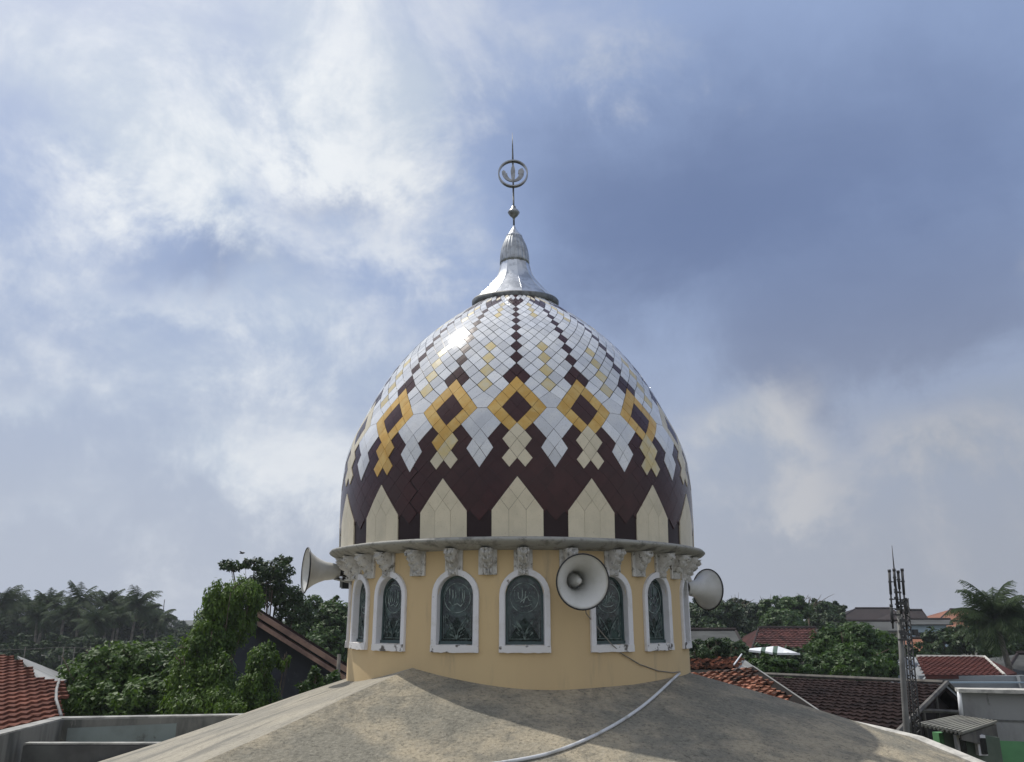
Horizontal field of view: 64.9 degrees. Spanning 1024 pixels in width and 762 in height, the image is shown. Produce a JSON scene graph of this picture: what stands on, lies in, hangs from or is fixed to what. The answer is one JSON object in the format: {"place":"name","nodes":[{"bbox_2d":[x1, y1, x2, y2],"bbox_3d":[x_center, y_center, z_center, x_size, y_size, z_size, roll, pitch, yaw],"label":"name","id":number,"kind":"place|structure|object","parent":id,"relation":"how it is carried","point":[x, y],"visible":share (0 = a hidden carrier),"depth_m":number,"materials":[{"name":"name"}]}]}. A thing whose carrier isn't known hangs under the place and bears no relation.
{"place":"outdoors","nodes":[
{"label":"outdoors","id":0,"kind":"place"},
{"bbox_2d":[0,624,192,671],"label":"undergrowth","id":1,"kind":"object","parent":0,"point":[52,661],"visible":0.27,"depth_m":69.71,"materials":[{"name":"green plant"}]},
{"bbox_2d":[41,620,804,655],"bbox_3d":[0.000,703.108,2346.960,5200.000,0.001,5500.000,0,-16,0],"label":"ground","id":2,"kind":"structure","parent":0,"point":[189,622],"depth_m":2051.03,"materials":[{"name":"green plant"}]},
{"bbox_2d":[0,584,29,620],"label":"coconut palm","id":3,"kind":"object","parent":2,"relation":"on","point":[7,598],"visible":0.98,"depth_m":80.97,"materials":[{"name":"green plant"}]},
{"bbox_2d":[2,593,32,614],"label":"coconut palm","id":4,"kind":"object","parent":2,"relation":"on","point":[25,599],"visible":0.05,"depth_m":91.51,"materials":[{"name":"green plant"}]},
{"bbox_2d":[6,593,45,631],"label":"coconut palm","id":5,"kind":"object","parent":2,"relation":"on","point":[19,612],"visible":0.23,"depth_m":87.78,"materials":[{"name":"green plant"}]},
{"bbox_2d":[0,654,68,729],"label":"house","id":6,"kind":"structure","parent":2,"relation":"on","point":[30,691],"depth_m":16.10,"materials":[{"name":"red tile"}]},
{"bbox_2d":[16,600,55,644],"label":"coconut palm","id":7,"kind":"object","parent":2,"relation":"on","point":[35,617],"visible":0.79,"depth_m":80.22,"materials":[{"name":"green plant"}]},
{"bbox_2d":[0,610,83,650],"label":"bushy tree","id":8,"kind":"object","parent":2,"relation":"on","point":[13,627],"visible":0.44,"depth_m":87.96,"materials":[{"name":"green plant"}]},
{"bbox_2d":[22,587,66,652],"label":"coconut palm","id":9,"kind":"object","parent":2,"relation":"on","point":[48,598],"visible":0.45,"depth_m":84.53,"materials":[{"name":"green plant"}]},
{"bbox_2d":[11,647,79,658],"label":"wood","id":10,"kind":"object","parent":2,"relation":"on","point":[51,653],"depth_m":126.49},
{"bbox_2d":[40,597,83,658],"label":"coconut palm","id":11,"kind":"object","parent":2,"relation":"on","point":[66,612],"visible":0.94,"depth_m":78.47,"materials":[{"name":"green plant"}]},
{"bbox_2d":[52,580,108,651],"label":"coconut palm","id":12,"kind":"object","parent":2,"relation":"on","point":[88,600],"visible":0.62,"depth_m":82.72,"materials":[{"name":"green plant"}]},
{"bbox_2d":[15,642,166,669],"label":"power line","id":13,"kind":"object","parent":2,"relation":"on","point":[63,651],"visible":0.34,"depth_m":62.64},
{"bbox_2d":[70,604,119,637],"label":"coconut palm","id":14,"kind":"object","parent":2,"relation":"on","point":[94,620],"visible":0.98,"depth_m":76.50,"materials":[{"name":"green plant"}]},
{"bbox_2d":[93,589,124,641],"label":"coconut palm","id":15,"kind":"object","parent":2,"relation":"on","point":[110,597],"visible":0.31,"depth_m":86.54,"materials":[{"name":"green plant"}]},
{"bbox_2d":[96,601,136,646],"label":"coconut palm","id":16,"kind":"object","parent":2,"relation":"on","point":[124,617],"visible":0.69,"depth_m":79.38,"materials":[{"name":"green plant"}]},
{"bbox_2d":[57,611,175,647],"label":"bushy tree","id":17,"kind":"object","parent":2,"relation":"on","point":[124,630],"visible":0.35,"depth_m":92.21,"materials":[{"name":"green plant"}]},
{"bbox_2d":[0,713,243,761],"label":"parapet","id":18,"kind":"structure","parent":2,"relation":"on","point":[77,739],"depth_m":10.38,"materials":[{"name":"concrete"}]},
{"bbox_2d":[55,635,193,715],"bbox_3d":[-9.612,10.701,19.603,4.160,8.600,4.089,0,-16,0],"label":"broadleaf bush","id":19,"kind":"object","parent":2,"relation":"on","point":[121,679],"visible":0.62,"depth_m":19.87,"materials":[{"name":"green plant"}]},
{"bbox_2d":[114,591,140,644],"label":"coconut palm","id":20,"kind":"object","parent":2,"relation":"on","point":[116,635],"visible":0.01,"depth_m":91.52,"materials":[{"name":"green plant"}]},
{"bbox_2d":[115,585,162,640],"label":"coconut palm","id":21,"kind":"object","parent":2,"relation":"on","point":[137,605],"visible":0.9,"depth_m":84.28,"materials":[{"name":"green plant"}]},
{"bbox_2d":[130,599,164,639],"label":"coconut palm","id":22,"kind":"object","parent":2,"relation":"on","point":[157,605],"visible":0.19,"depth_m":91.27,"materials":[{"name":"green plant"}]},
{"bbox_2d":[139,608,176,641],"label":"coconut palm","id":23,"kind":"object","parent":2,"relation":"on","point":[161,618],"visible":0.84,"depth_m":87.90,"materials":[{"name":"green plant"}]},
{"bbox_2d":[165,614,187,631],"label":"hazy tree","id":24,"kind":"object","parent":2,"relation":"on","point":[180,624],"visible":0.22,"depth_m":142.32,"materials":[{"name":"green plant"}]},
{"bbox_2d":[157,573,265,714],"bbox_3d":[-7.064,9.551,18.469,2.068,10.156,3.364,0,-16,0],"label":"trailing tree","id":25,"kind":"object","parent":2,"relation":"on","point":[203,681],"visible":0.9,"depth_m":19.11,"materials":[{"name":"green plant"}]},
{"bbox_2d":[213,639,291,713],"bbox_3d":[-5.687,9.844,16.673,1.562,8.574,1.213,3,-17,-11],"label":"weeping shrub","id":26,"kind":"object","parent":2,"relation":"on","point":[255,682],"visible":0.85,"depth_m":17.51,"materials":[{"name":"green plant"}]},
{"bbox_2d":[179,609,346,699],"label":"house","id":27,"kind":"structure","parent":2,"relation":"on","point":[306,654],"depth_m":23.75,"materials":[{"name":"blue stone"}]},
{"bbox_2d":[218,553,315,627],"bbox_3d":[-8.661,11.621,27.477,3.392,11.292,2.594,0,-16,0],"label":"sparse tree","id":28,"kind":"object","parent":2,"relation":"on","point":[274,574],"visible":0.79,"depth_m":28.37,"materials":[{"name":"green plant"}]},
{"bbox_2d":[283,594,347,663],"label":"green tree","id":29,"kind":"object","parent":2,"relation":"on","point":[326,629],"visible":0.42,"depth_m":40.45,"materials":[{"name":"green plant"}]},
{"bbox_2d":[293,664,340,693],"bbox_3d":[-4.516,10.480,17.789,1.265,7.986,0.601,10,-19,-30],"label":"leafy shrub","id":30,"kind":"object","parent":2,"relation":"on","point":[314,680],"visible":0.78,"depth_m":18.73,"materials":[{"name":"green plant"}]},
{"bbox_2d":[99,133,984,761],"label":"mosque","id":31,"kind":"structure","parent":2,"relation":"on","point":[515,445],"depth_m":8.08,"materials":[{"name":"paint"}]},
{"bbox_2d":[301,547,351,593],"bbox_3d":[-2.187,2.251,9.551,0.583,0.537,0.534,5,-17,-17],"label":"horn loudspeaker","id":32,"kind":"object","parent":31,"relation":"hanging from","point":[314,569],"visible":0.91,"depth_m":9.48,"materials":[{"name":"paint"}]},
{"bbox_2d":[338,577,348,588],"bbox_3d":[-2.009,2.398,9.558,0.209,0.133,0.107,0,-16,0],"label":"floodlight","id":33,"kind":"object","parent":31,"relation":"attached to","point":[343,585],"visible":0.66,"depth_m":9.52,"materials":[{"name":"black plastic"}]},
{"bbox_2d":[345,583,351,647],"bbox_3d":[-1.882,2.708,9.440,0.110,0.789,0.502,3,-17,-9],"label":"window","id":34,"kind":"structure","parent":31,"relation":"in","point":[350,586],"depth_m":9.19,"materials":[{"name":"white paint"}]},
{"bbox_2d":[349,574,369,649],"bbox_3d":[-1.641,2.516,8.787,0.110,0.790,0.502,9,-19,-29],"label":"window","id":35,"kind":"structure","parent":31,"relation":"in","point":[360,608],"depth_m":8.86,"materials":[{"name":"white paint"}]},
{"bbox_2d":[371,572,406,651],"bbox_3d":[-1.251,2.379,8.325,0.502,0.790,0.110,-14,-22,40],"label":"window","id":36,"kind":"structure","parent":31,"relation":"in","point":[390,608],"depth_m":8.35,"materials":[{"name":"white paint"}]},
{"bbox_2d":[430,570,478,652],"bbox_3d":[-0.554,2.264,7.935,0.502,0.790,0.110,-5,-17,18],"label":"window","id":37,"kind":"structure","parent":31,"relation":"in","point":[458,596],"depth_m":7.94,"materials":[{"name":"green glass"}]},
{"bbox_2d":[499,569,550,652],"bbox_3d":[0.124,2.235,7.839,0.501,0.789,0.115,0,-16,0],"label":"window","id":38,"kind":"structure","parent":31,"relation":"in","point":[524,598],"depth_m":7.84,"materials":[{"name":"green glass"}]},
{"bbox_2d":[556,553,609,610],"bbox_3d":[0.660,1.945,7.750,0.512,0.520,0.651,0,-16,0],"label":"horn loudspeaker","id":39,"kind":"object","parent":31,"relation":"hanging from","point":[582,582],"visible":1,"depth_m":7.57,"materials":[{"name":"paint"}]},
{"bbox_2d":[495,673,680,761],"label":"hose","id":40,"kind":"object","parent":31,"relation":"on","point":[590,737],"visible":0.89,"depth_m":6.61,"materials":[{"name":"plastic"}]},
{"bbox_2d":[590,570,634,652],"bbox_3d":[0.984,2.297,8.049,0.502,0.789,0.110,8,-18,-26],"label":"window","id":41,"kind":"structure","parent":31,"relation":"in","point":[616,607],"depth_m":8.07,"materials":[{"name":"green glass"}]},
{"bbox_2d":[585,610,680,672],"bbox_3d":[1.247,2.632,8.149,1.494,0.660,0.116,13,-21,-38],"label":"speaker cable","id":42,"kind":"object","parent":31,"relation":"attached to","point":[627,656],"visible":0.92,"depth_m":7.98,"materials":[{"name":"grey plastic"}]},
{"bbox_2d":[642,572,674,650],"bbox_3d":[1.512,2.410,8.429,0.110,0.790,0.502,-15,-22,41],"label":"window","id":43,"kind":"structure","parent":31,"relation":"in","point":[657,603],"depth_m":8.47,"materials":[{"name":"white paint"}]},
{"bbox_2d":[680,578,691,648],"bbox_3d":[1.937,2.604,9.087,0.110,0.789,0.502,-6,-17,19],"label":"window","id":44,"kind":"structure","parent":31,"relation":"in","point":[684,595],"depth_m":9.14,"materials":[{"name":"white paint"}]},
{"bbox_2d":[688,569,723,610],"bbox_3d":[2.216,2.548,9.854,0.551,0.506,0.506,11,-20,-33],"label":"horn loudspeaker","id":45,"kind":"object","parent":31,"relation":"hanging from","point":[705,589],"visible":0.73,"depth_m":9.83,"materials":[{"name":"paint"}]},
{"bbox_2d":[691,628,741,642],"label":"house","id":46,"kind":"structure","parent":2,"relation":"on","point":[703,634],"depth_m":48.34,"materials":[{"name":"black"}]},
{"bbox_2d":[689,597,743,627],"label":"green tree","id":47,"kind":"object","parent":2,"relation":"on","point":[717,617],"visible":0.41,"depth_m":58.51,"materials":[{"name":"green plant"}]},
{"bbox_2d":[723,597,760,633],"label":"green tree","id":48,"kind":"object","parent":2,"relation":"on","point":[748,623],"visible":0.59,"depth_m":61.42,"materials":[{"name":"green plant"}]},
{"bbox_2d":[749,646,799,667],"bbox_3d":[8.352,12.384,24.494,1.521,8.134,2.537,-5,-17,16],"label":"canopy","id":49,"kind":"object","parent":2,"relation":"on","point":[774,650],"visible":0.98,"depth_m":24.98,"materials":[{"name":"white fabric"}]},
{"bbox_2d":[724,593,827,625],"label":"tree","id":50,"kind":"object","parent":2,"relation":"on","point":[781,596],"visible":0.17,"depth_m":61.54,"materials":[{"name":"green plant"}]},
{"bbox_2d":[741,626,817,668],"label":"house","id":51,"kind":"structure","parent":2,"relation":"on","point":[789,636],"depth_m":51.81,"materials":[{"name":"red tile"}]},
{"bbox_2d":[749,653,813,677],"bbox_3d":[7.814,11.743,22.195,2.054,8.064,2.002,0,-16,0],"label":"leafy shrub","id":52,"kind":"object","parent":2,"relation":"on","point":[766,662],"visible":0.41,"depth_m":23.28,"materials":[{"name":"green plant"}]},
{"bbox_2d":[756,595,814,625],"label":"green tree","id":53,"kind":"object","parent":2,"relation":"on","point":[791,611],"visible":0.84,"depth_m":58.58,"materials":[{"name":"green plant"}]},
{"bbox_2d":[804,598,848,631],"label":"green tree","id":54,"kind":"object","parent":2,"relation":"on","point":[823,613],"visible":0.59,"depth_m":63.00,"materials":[{"name":"green plant"}]},
{"bbox_2d":[829,665,850,679],"bbox_3d":[10.371,12.645,24.449,0.696,7.614,0.602,0,-16,0],"label":"leafy shrub","id":55,"kind":"object","parent":2,"relation":"on","point":[835,670],"visible":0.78,"depth_m":25.38,"materials":[{"name":"green plant"}]},
{"bbox_2d":[887,549,921,735],"bbox_3d":[6.076,7.494,11.461,0.382,10.126,0.290,0,-16,0],"label":"antenna pole","id":56,"kind":"object","parent":2,"relation":"on","point":[904,634],"visible":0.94,"depth_m":12.43,"materials":[{"name":"metal"}]},
{"bbox_2d":[903,636,922,650],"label":"house","id":57,"kind":"structure","parent":2,"relation":"on","point":[917,639],"depth_m":59.96,"materials":[{"name":"orange"}]},
{"bbox_2d":[892,655,1023,695],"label":"house","id":58,"kind":"structure","parent":2,"relation":"on","point":[970,671],"depth_m":29.81,"materials":[{"name":"red tile"}]},
{"bbox_2d":[918,715,1002,761],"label":"lean to","id":59,"kind":"object","parent":2,"relation":"on","point":[977,738],"visible":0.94,"depth_m":12.99,"materials":[{"name":"grey paint"}]},
{"bbox_2d":[953,734,967,753],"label":"window","id":60,"kind":"structure","parent":59,"relation":"in","point":[960,745],"depth_m":12.94,"materials":[{"name":"white paint"}]},
{"bbox_2d":[974,734,987,755],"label":"window","id":61,"kind":"structure","parent":59,"relation":"in","point":[981,749],"depth_m":12.91,"materials":[{"name":"white paint"}]},
{"bbox_2d":[914,623,1023,657],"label":"dark hedge","id":62,"kind":"object","parent":2,"relation":"on","point":[934,641],"visible":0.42,"depth_m":48.58,"materials":[{"name":"green plant"}]},
{"bbox_2d":[955,688,1023,761],"bbox_3d":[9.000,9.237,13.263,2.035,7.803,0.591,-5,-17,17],"label":"block building","id":63,"kind":"structure","parent":2,"relation":"on","point":[1004,707],"depth_m":14.21,"materials":[{"name":"white paint"}]},
{"bbox_2d":[0,0,1023,619],"label":"sky","id":64,"kind":"structure","parent":0,"point":[226,226],"materials":[{"name":"blue"}]},
{"bbox_2d":[690,654,818,709],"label":"house","id":65,"kind":"structure","parent":0,"point":[739,671],"depth_m":14.69,"materials":[{"name":"tile"}]},
{"bbox_2d":[689,630,941,669],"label":"undergrowth","id":66,"kind":"object","parent":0,"point":[922,651],"visible":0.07,"depth_m":39.64,"materials":[{"name":"green plant"}]},
{"bbox_2d":[764,672,958,739],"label":"house","id":67,"kind":"structure","parent":0,"point":[871,700],"depth_m":15.98,"materials":[{"name":"brown tile"}]},
{"bbox_2d":[834,619,902,637],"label":"house","id":68,"kind":"structure","parent":0,"point":[884,624],"depth_m":71.51,"materials":[{"name":"black"}]},
{"bbox_2d":[844,607,894,618],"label":"house","id":69,"kind":"structure","parent":0,"point":[867,612],"depth_m":94.99,"materials":[{"name":"black tile"}]},
{"bbox_2d":[878,609,927,618],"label":"house","id":70,"kind":"structure","parent":0,"point":[917,613],"depth_m":87.30,"materials":[{"name":"black tile"}]},
{"bbox_2d":[904,618,952,646],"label":"house","id":71,"kind":"structure","parent":0,"point":[920,624],"depth_m":77.09,"materials":[{"name":"blue paint"}]},
{"bbox_2d":[927,608,967,619],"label":"house","id":72,"kind":"structure","parent":0,"point":[940,615],"depth_m":103.30,"materials":[{"name":"orange tile"}]},
{"bbox_2d":[947,620,977,654],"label":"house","id":73,"kind":"structure","parent":0,"point":[954,624],"depth_m":83.75,"materials":[{"name":"orange"}]},
{"label":"road","id":74,"kind":"structure","parent":0,"visible":0},
{"bbox_2d":[689,637,752,661],"bbox_3d":[7.260,13.029,27.143,2.557,8.401,4.423,-3,-17,11],"label":"leafy shrub","id":75,"kind":"object","parent":74,"relation":"on","point":[712,647],"visible":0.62,"depth_m":28.36,"materials":[{"name":"green plant"}]},
{"bbox_2d":[802,621,906,681],"bbox_3d":[12.985,13.583,29.923,3.634,8.918,6.325,-9,-19,28],"label":"broad tree","id":76,"kind":"object","parent":74,"relation":"on","point":[862,649],"visible":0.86,"depth_m":29.69,"materials":[{"name":"green plant"}]},
{"bbox_2d":[945,579,1023,670],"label":"coconut palm","id":77,"kind":"object","parent":74,"relation":"on","point":[994,614],"visible":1,"depth_m":38.08,"materials":[{"name":"green plant"}]},
{"bbox_2d":[989,651,1023,674],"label":"house","id":78,"kind":"structure","parent":74,"relation":"on","point":[1017,660],"depth_m":40.06,"materials":[{"name":"black"}]}
]}

